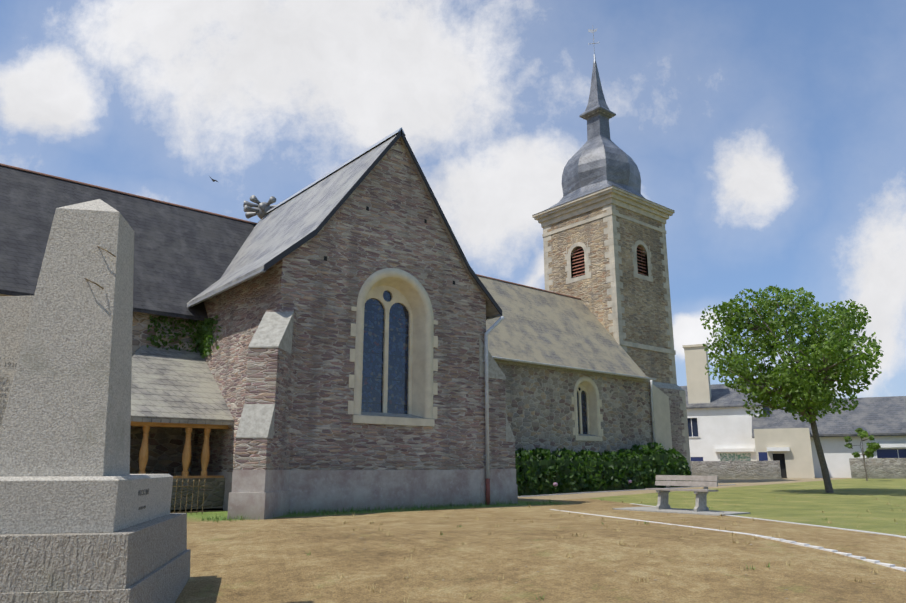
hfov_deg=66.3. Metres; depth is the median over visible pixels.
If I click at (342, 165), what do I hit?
transept ridge cap
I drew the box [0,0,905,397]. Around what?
sky
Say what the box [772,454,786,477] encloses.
door
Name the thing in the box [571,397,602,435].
nave window quoins
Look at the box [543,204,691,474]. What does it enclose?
tower quoins
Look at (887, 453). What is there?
shop window
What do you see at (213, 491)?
porch walls
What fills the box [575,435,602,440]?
nave window sill
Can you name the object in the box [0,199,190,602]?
war memorial
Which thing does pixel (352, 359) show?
transept window frame quoins
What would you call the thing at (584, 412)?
nave window glass
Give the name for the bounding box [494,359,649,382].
nave eave cornice
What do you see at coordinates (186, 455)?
porch timber
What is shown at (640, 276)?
tower louvre surround
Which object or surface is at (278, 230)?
transept roof
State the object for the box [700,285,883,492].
oak tree
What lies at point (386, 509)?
grass tufts
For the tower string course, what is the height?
0.250 m
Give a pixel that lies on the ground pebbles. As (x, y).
(654, 579)
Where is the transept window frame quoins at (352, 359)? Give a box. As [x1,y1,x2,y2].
[348,306,437,418]
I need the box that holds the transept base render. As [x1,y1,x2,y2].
[190,470,480,513]
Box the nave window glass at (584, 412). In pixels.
[577,387,586,433]
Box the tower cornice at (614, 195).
[532,186,674,236]
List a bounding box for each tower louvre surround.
[567,242,588,282]
[634,240,650,280]
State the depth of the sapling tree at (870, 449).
39.38 m
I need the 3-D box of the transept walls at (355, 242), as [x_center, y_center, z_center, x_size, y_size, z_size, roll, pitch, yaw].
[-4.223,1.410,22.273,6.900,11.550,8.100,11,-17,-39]
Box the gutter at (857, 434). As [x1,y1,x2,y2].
[810,433,905,435]
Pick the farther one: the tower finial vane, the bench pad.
the tower finial vane
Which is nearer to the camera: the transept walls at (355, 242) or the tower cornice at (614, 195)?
the transept walls at (355, 242)
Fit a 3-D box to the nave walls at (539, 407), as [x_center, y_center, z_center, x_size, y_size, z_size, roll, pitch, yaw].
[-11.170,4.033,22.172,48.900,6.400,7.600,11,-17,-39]
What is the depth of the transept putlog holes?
19.38 m
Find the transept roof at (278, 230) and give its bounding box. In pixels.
[187,132,499,316]
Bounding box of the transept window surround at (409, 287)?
[353,268,433,418]
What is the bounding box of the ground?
[175,478,905,602]
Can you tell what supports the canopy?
on the village buildings
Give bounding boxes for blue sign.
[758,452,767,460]
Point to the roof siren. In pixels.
(260, 209)
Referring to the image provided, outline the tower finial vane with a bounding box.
[588,28,598,62]
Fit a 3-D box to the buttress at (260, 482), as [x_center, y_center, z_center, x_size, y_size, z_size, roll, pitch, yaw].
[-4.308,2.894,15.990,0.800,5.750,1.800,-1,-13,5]
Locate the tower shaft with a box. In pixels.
[546,205,672,383]
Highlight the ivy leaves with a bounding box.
[146,315,220,358]
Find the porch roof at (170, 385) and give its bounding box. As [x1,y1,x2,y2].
[131,345,233,424]
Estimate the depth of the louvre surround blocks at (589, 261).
39.06 m
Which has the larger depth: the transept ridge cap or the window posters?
the window posters
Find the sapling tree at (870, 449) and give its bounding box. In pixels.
[843,428,880,480]
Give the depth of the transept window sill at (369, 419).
18.58 m
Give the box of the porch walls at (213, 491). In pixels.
[170,478,224,511]
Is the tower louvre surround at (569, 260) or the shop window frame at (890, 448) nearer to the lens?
the tower louvre surround at (569, 260)
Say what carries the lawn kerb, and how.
on the ground
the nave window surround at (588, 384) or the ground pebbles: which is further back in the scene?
the nave window surround at (588, 384)
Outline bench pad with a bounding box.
[613,507,750,515]
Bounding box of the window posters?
[720,453,750,460]
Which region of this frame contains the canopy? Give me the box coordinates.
[715,443,905,451]
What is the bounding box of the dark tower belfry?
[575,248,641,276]
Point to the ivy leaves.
(202, 333)
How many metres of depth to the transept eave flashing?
18.67 m
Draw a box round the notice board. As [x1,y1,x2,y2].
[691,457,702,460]
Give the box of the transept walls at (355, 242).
[191,138,485,471]
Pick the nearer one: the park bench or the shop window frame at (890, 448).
the park bench
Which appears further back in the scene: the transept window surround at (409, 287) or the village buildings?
the village buildings
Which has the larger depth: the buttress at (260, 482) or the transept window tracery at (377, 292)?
the transept window tracery at (377, 292)
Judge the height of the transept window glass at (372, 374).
3.690 m
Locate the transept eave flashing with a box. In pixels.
[187,269,500,319]
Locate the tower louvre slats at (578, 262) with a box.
[572,248,584,276]
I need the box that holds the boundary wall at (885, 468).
[691,458,905,478]
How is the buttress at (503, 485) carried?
on the ground
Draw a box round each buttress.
[227,309,297,519]
[479,337,517,504]
[650,384,671,449]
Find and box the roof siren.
[243,195,275,218]
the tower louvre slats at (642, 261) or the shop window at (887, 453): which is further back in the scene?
the shop window at (887, 453)
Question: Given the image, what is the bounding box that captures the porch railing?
[170,479,205,513]
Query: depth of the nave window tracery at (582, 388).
32.20 m
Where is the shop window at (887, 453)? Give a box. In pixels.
[876,449,905,457]
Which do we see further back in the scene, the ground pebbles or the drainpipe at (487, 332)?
the drainpipe at (487, 332)
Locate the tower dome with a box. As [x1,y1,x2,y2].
[536,61,671,213]
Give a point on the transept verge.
(287, 251)
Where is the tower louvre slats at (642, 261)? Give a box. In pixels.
[637,247,646,275]
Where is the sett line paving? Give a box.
[550,509,905,570]
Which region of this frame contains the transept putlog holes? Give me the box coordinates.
[324,206,454,284]
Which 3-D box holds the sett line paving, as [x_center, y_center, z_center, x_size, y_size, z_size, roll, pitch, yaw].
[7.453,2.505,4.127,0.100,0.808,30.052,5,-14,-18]
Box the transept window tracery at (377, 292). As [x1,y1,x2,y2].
[365,285,412,413]
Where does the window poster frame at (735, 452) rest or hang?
attached to the village buildings
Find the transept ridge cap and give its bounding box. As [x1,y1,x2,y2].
[266,127,405,213]
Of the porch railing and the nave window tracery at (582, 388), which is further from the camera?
the nave window tracery at (582, 388)
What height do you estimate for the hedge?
2.291 m
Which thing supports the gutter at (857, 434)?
on the village buildings
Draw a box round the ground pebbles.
[356,509,897,601]
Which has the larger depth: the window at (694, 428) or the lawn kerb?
the window at (694, 428)
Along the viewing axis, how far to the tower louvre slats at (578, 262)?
39.59 m
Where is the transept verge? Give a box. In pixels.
[263,129,501,315]
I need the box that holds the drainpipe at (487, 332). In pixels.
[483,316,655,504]
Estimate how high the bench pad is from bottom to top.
0.100 m
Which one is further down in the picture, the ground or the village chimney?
the ground
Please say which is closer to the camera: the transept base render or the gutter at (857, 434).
the transept base render
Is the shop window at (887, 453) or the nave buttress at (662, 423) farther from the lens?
the shop window at (887, 453)
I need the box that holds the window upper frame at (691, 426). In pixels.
[687,417,699,437]
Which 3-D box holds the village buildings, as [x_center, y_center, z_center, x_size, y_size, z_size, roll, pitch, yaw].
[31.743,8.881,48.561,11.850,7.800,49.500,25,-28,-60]
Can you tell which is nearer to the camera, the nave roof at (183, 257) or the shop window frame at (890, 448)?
the nave roof at (183, 257)
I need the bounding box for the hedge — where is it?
[515,442,691,495]
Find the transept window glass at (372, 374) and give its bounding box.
[361,291,408,413]
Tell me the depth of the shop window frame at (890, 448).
45.24 m
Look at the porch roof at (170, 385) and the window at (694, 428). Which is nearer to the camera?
the porch roof at (170, 385)
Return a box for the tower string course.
[616,340,675,354]
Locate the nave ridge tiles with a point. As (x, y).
(57, 177)
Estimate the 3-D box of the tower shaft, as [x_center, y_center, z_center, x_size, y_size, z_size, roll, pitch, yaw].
[9.041,0.382,40.502,5.100,10.200,5.100,11,-17,-39]
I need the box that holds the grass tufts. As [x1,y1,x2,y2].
[201,495,904,602]
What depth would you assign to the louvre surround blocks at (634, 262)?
38.80 m
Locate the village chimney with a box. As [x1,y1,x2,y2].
[682,344,710,403]
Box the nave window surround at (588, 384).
[574,376,600,435]
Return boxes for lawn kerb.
[518,484,905,537]
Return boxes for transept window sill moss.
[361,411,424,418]
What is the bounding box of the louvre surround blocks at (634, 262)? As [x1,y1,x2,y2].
[632,244,652,281]
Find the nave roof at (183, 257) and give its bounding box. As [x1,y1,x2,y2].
[0,166,647,379]
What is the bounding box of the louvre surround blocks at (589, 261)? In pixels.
[565,241,590,283]
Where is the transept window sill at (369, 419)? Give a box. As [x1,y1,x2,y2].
[352,415,434,426]
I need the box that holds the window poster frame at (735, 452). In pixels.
[719,452,751,460]
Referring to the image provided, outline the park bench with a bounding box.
[646,475,717,511]
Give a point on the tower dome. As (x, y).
(599, 159)
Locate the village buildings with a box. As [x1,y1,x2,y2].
[679,384,905,477]
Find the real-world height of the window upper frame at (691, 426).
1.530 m
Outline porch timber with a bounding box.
[131,421,227,477]
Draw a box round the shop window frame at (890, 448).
[875,448,905,457]
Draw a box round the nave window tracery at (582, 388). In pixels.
[577,384,589,433]
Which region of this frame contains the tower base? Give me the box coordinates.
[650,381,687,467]
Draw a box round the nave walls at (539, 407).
[130,312,653,475]
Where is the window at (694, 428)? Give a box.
[687,418,698,436]
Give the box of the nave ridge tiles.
[0,163,580,298]

